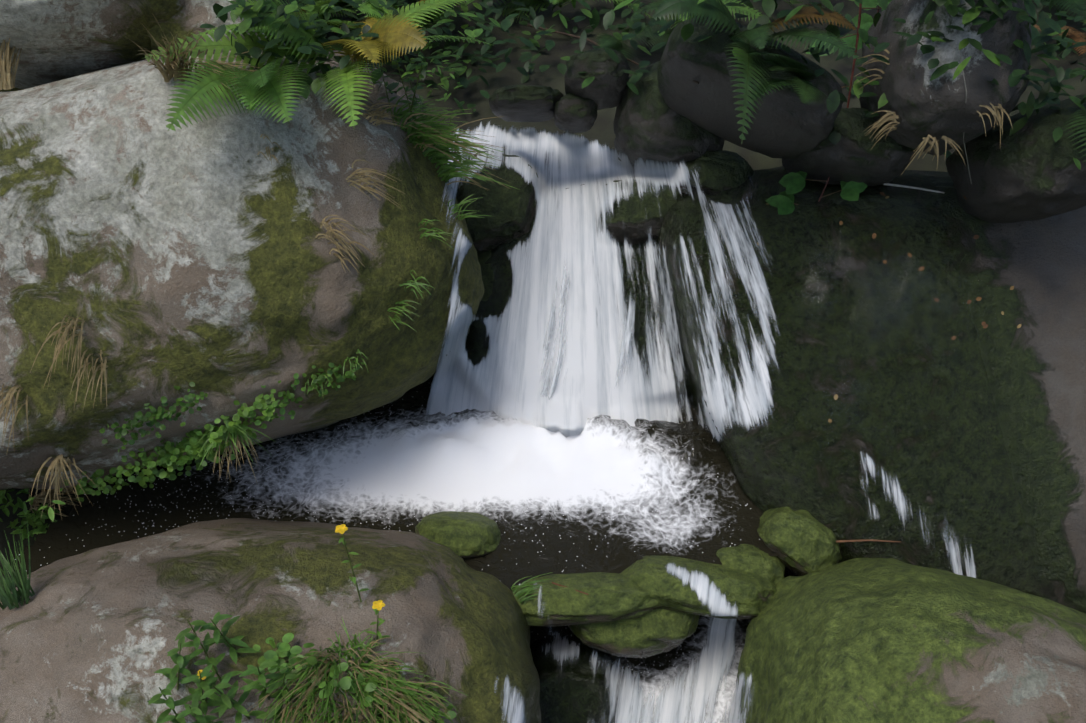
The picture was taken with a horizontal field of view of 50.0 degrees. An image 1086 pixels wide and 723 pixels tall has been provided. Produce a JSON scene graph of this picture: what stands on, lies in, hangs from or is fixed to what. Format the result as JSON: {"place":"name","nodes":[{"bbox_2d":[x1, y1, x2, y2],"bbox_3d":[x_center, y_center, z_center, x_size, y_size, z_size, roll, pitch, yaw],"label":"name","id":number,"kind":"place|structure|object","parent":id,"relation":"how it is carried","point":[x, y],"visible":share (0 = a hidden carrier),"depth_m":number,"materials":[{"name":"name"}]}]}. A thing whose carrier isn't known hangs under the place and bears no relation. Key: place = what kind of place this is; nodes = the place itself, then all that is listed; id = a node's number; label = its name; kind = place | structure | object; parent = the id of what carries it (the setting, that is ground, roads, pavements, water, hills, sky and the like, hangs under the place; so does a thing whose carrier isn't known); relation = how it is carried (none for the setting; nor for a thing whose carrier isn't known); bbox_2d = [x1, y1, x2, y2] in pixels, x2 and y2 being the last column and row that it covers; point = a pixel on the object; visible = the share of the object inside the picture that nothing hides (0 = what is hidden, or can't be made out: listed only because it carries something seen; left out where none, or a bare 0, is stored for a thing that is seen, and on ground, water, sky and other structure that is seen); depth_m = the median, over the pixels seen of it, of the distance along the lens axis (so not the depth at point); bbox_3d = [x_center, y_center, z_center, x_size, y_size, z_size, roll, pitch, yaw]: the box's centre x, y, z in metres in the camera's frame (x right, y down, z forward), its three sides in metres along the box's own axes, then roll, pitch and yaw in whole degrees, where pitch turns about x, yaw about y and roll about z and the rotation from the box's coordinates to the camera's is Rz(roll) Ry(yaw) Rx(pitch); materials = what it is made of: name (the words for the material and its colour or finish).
{"place":"outdoors","nodes":[
{"label":"outdoors","id":0,"kind":"place"},
{"bbox_2d":[0,0,1085,592],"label":"terrain","id":1,"kind":"structure","parent":0,"point":[600,132],"depth_m":6.78,"materials":[{"name":"soil"}]},
{"bbox_2d":[0,87,22,91],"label":"moss","id":2,"kind":"object","parent":1,"relation":"on","point":[13,89],"depth_m":5.41,"materials":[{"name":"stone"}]},
{"bbox_2d":[0,0,184,88],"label":"rock","id":3,"kind":"object","parent":1,"relation":"on","point":[56,40],"visible":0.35,"depth_m":4.76,"materials":[{"name":"stone"}]},
{"bbox_2d":[0,27,475,722],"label":"herbs","id":4,"kind":"object","parent":1,"relation":"on","point":[170,457],"visible":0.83,"depth_m":4.54,"materials":[{"name":"green plant"}]},
{"bbox_2d":[197,524,384,679],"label":"yellow flowers","id":5,"kind":"object","parent":4,"relation":"on","point":[378,604],"visible":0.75,"depth_m":3.95,"materials":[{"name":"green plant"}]},
{"bbox_2d":[0,50,484,489],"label":"boulder","id":6,"kind":"object","parent":1,"relation":"on","point":[148,247],"visible":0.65,"depth_m":4.45,"materials":[{"name":"stone"}]},
{"bbox_2d":[147,0,290,55],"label":"rock","id":7,"kind":"object","parent":6,"relation":"on","point":[191,16],"visible":0.12,"depth_m":4.79,"materials":[{"name":"stone"}]},
{"bbox_2d":[0,518,540,722],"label":"boulder","id":8,"kind":"object","parent":1,"relation":"on","point":[89,636],"visible":0.81,"depth_m":4.22,"materials":[{"name":"stone"}]},
{"bbox_2d":[0,92,548,722],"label":"green grass","id":9,"kind":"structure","parent":8,"relation":"on","point":[20,594],"depth_m":4.22,"materials":[{"name":"green plant"}]},
{"bbox_2d":[142,0,493,130],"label":"ferns","id":10,"kind":"object","parent":1,"relation":"on","point":[395,32],"visible":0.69,"depth_m":4.35,"materials":[{"name":"green plant"}]},
{"bbox_2d":[10,372,778,590],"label":"water pool","id":11,"kind":"structure","parent":1,"relation":"on","point":[604,493],"depth_m":5.48,"materials":[{"name":"white liquid"}]},
{"bbox_2d":[415,511,500,558],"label":"pool rock","id":12,"kind":"object","parent":11,"relation":"in","point":[466,535],"visible":0.9,"depth_m":5.17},
{"bbox_2d":[716,544,784,583],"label":"rock","id":13,"kind":"object","parent":11,"relation":"in","point":[749,558],"visible":0.31,"depth_m":5.15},
{"bbox_2d":[620,555,776,618],"bbox_3d":[0.701,0.998,5.237,0.743,0.456,0.505,0,40,-1],"label":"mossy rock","id":14,"kind":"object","parent":13,"relation":"on","point":[749,595],"depth_m":5.00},
{"bbox_2d":[0,13,1012,722],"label":"dry grass","id":15,"kind":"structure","parent":1,"relation":"on","point":[8,65],"depth_m":4.38,"materials":[{"name":"beige plant"}]},
{"bbox_2d":[488,85,563,121],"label":"rock","id":16,"kind":"object","parent":1,"relation":"on","point":[523,103],"visible":0.92,"depth_m":5.54,"materials":[{"name":"grey stone"}]},
{"bbox_2d":[530,634,619,722],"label":"rock","id":17,"kind":"object","parent":1,"relation":"on","point":[571,692],"visible":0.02,"depth_m":5.26,"materials":[{"name":"stone"}]},
{"bbox_2d":[554,93,597,132],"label":"rock","id":18,"kind":"object","parent":1,"relation":"on","point":[574,113],"visible":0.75,"depth_m":5.49,"materials":[{"name":"grey stone"}]},
{"bbox_2d":[564,47,630,109],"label":"rock","id":19,"kind":"object","parent":18,"relation":"on","point":[605,88],"visible":0.85,"depth_m":5.32,"materials":[{"name":"grey stone"}]},
{"bbox_2d":[465,176,692,407],"bbox_3d":[0.275,-0.292,6.060,1.606,1.224,1.123,0,40,-1],"label":"rock face","id":20,"kind":"object","parent":1,"relation":"on","point":[477,343],"depth_m":5.74},
{"bbox_2d":[476,250,493,300],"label":"fallen rock","id":21,"kind":"object","parent":20,"relation":"on","point":[487,272],"visible":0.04,"depth_m":5.78,"materials":[{"name":"stone"}]},
{"bbox_2d":[456,151,537,250],"bbox_3d":[-0.226,-0.793,5.928,0.456,0.575,0.617,0,40,-1],"label":"fallen rock","id":22,"kind":"object","parent":20,"relation":"attached to","point":[511,212],"visible":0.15,"depth_m":5.67,"materials":[{"name":"green stone"}]},
{"bbox_2d":[599,177,684,244],"bbox_3d":[0.510,-0.729,5.870,0.595,0.566,0.629,0,40,-1],"label":"fallen rock","id":23,"kind":"object","parent":20,"relation":"on","point":[634,219],"depth_m":5.54,"materials":[{"name":"green stone"}]},
{"bbox_2d":[613,61,724,169],"bbox_3d":[0.626,-1.186,5.673,0.554,0.708,0.738,0,40,-1],"label":"rock","id":24,"kind":"object","parent":20,"relation":"on","point":[649,123],"visible":0.42,"depth_m":5.38,"materials":[{"name":"grey stone"}]},
{"bbox_2d":[426,121,779,439],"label":"waterfall","id":25,"kind":"object","parent":1,"relation":"on","point":[502,379],"visible":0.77,"depth_m":5.64,"materials":[{"name":"white liquid"}]},
{"bbox_2d":[540,264,568,399],"bbox_3d":[0.093,-0.194,5.663,0.236,0.729,0.554,12,42,14],"label":"water streak","id":26,"kind":"object","parent":25,"relation":"on","point":[550,325],"visible":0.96,"depth_m":5.60,"materials":[{"name":"white liquid"}]},
{"bbox_2d":[616,292,635,382],"bbox_3d":[0.411,-0.082,5.645,0.210,0.713,0.518,11,41,12],"label":"water streak","id":27,"kind":"object","parent":25,"relation":"on","point":[626,338],"visible":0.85,"depth_m":5.58,"materials":[{"name":"white liquid"}]},
{"bbox_2d":[199,0,1085,169],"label":"undergrowth leaves","id":28,"kind":"object","parent":1,"relation":"on","point":[1048,26],"visible":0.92,"depth_m":4.48,"materials":[{"name":"green plant"}]},
{"bbox_2d":[525,24,971,594],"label":"twigs","id":29,"kind":"object","parent":1,"relation":"on","point":[885,184],"visible":0.5,"depth_m":5.19,"materials":[{"name":"brown wood"}]},
{"bbox_2d":[657,15,843,158],"bbox_3d":[0.859,-1.137,4.939,0.721,0.860,0.933,0,40,-1],"label":"boulder","id":30,"kind":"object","parent":1,"relation":"on","point":[787,123],"depth_m":4.64,"materials":[{"name":"grey stone"}]},
{"bbox_2d":[492,0,1085,161],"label":"ferns","id":31,"kind":"object","parent":1,"relation":"on","point":[713,10],"visible":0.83,"depth_m":4.24,"materials":[{"name":"green plant"}]},
{"bbox_2d":[656,166,1085,613],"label":"slab","id":32,"kind":"structure","parent":1,"relation":"on","point":[986,457],"depth_m":5.16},
{"bbox_2d":[675,150,753,196],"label":"fallen rock","id":33,"kind":"object","parent":32,"relation":"on","point":[719,171],"visible":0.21,"depth_m":5.43,"materials":[{"name":"green stone"}]},
{"bbox_2d":[757,507,841,575],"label":"mossy rock","id":34,"kind":"structure","parent":32,"relation":"on","point":[801,542],"depth_m":5.16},
{"bbox_2d":[766,0,891,214],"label":"bramble shoot","id":35,"kind":"object","parent":32,"relation":"on","point":[792,183],"visible":0.35,"depth_m":5.18,"materials":[{"name":"green plant"}]},
{"bbox_2d":[782,107,916,185],"bbox_3d":[1.379,-0.947,5.286,0.553,0.629,0.700,0,40,-1],"label":"rock","id":36,"kind":"object","parent":32,"relation":"on","point":[851,155],"visible":0.52,"depth_m":4.96,"materials":[{"name":"grey stone"}]},
{"bbox_2d":[859,0,1030,155],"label":"rock","id":37,"kind":"object","parent":36,"relation":"on","point":[920,104],"visible":0.81,"depth_m":4.38,"materials":[{"name":"grey stone"}]},
{"bbox_2d":[752,199,983,462],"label":"fallen leaves","id":38,"kind":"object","parent":32,"relation":"on","point":[891,284],"depth_m":5.14,"materials":[{"name":"brown plant"}]},
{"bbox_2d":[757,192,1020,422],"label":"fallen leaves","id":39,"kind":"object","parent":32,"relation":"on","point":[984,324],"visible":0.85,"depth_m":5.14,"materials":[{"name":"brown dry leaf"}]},
{"bbox_2d":[860,453,975,577],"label":"water cascade","id":40,"kind":"object","parent":32,"relation":"on","point":[899,500],"visible":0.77,"depth_m":5.13,"materials":[{"name":"white liquid"}]},
{"bbox_2d":[946,94,1085,222],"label":"rock","id":41,"kind":"object","parent":32,"relation":"on","point":[1029,170],"visible":0.81,"depth_m":4.63,"materials":[{"name":"grey stone"}]},
{"bbox_2d":[736,558,1085,722],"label":"boulder","id":42,"kind":"object","parent":1,"relation":"on","point":[874,640],"visible":0.98,"depth_m":4.24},
{"bbox_2d":[1033,24,1085,55],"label":"dry ferns","id":43,"kind":"object","parent":1,"relation":"on","point":[1076,36],"visible":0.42,"depth_m":6.43,"materials":[{"name":"brown plant"}]},
{"bbox_2d":[512,572,661,626],"bbox_3d":[0.163,1.034,5.201,0.785,0.434,0.494,0,40,-1],"label":"mossy rock","id":44,"kind":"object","parent":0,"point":[609,597],"depth_m":4.95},
{"bbox_2d":[495,563,752,722],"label":"cascade water","id":45,"kind":"structure","parent":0,"point":[675,700],"depth_m":5.36,"materials":[{"name":"white liquid"}]},
{"bbox_2d":[568,608,699,657],"bbox_3d":[0.399,1.116,5.362,0.626,0.621,0.653,0,40,-1],"label":"rock","id":46,"kind":"object","parent":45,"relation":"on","point":[654,632],"visible":0.38,"depth_m":5.05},
{"bbox_2d":[530,573,788,722],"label":"rock ledge","id":47,"kind":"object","parent":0,"point":[656,672],"depth_m":5.57,"materials":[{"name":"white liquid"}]}
]}

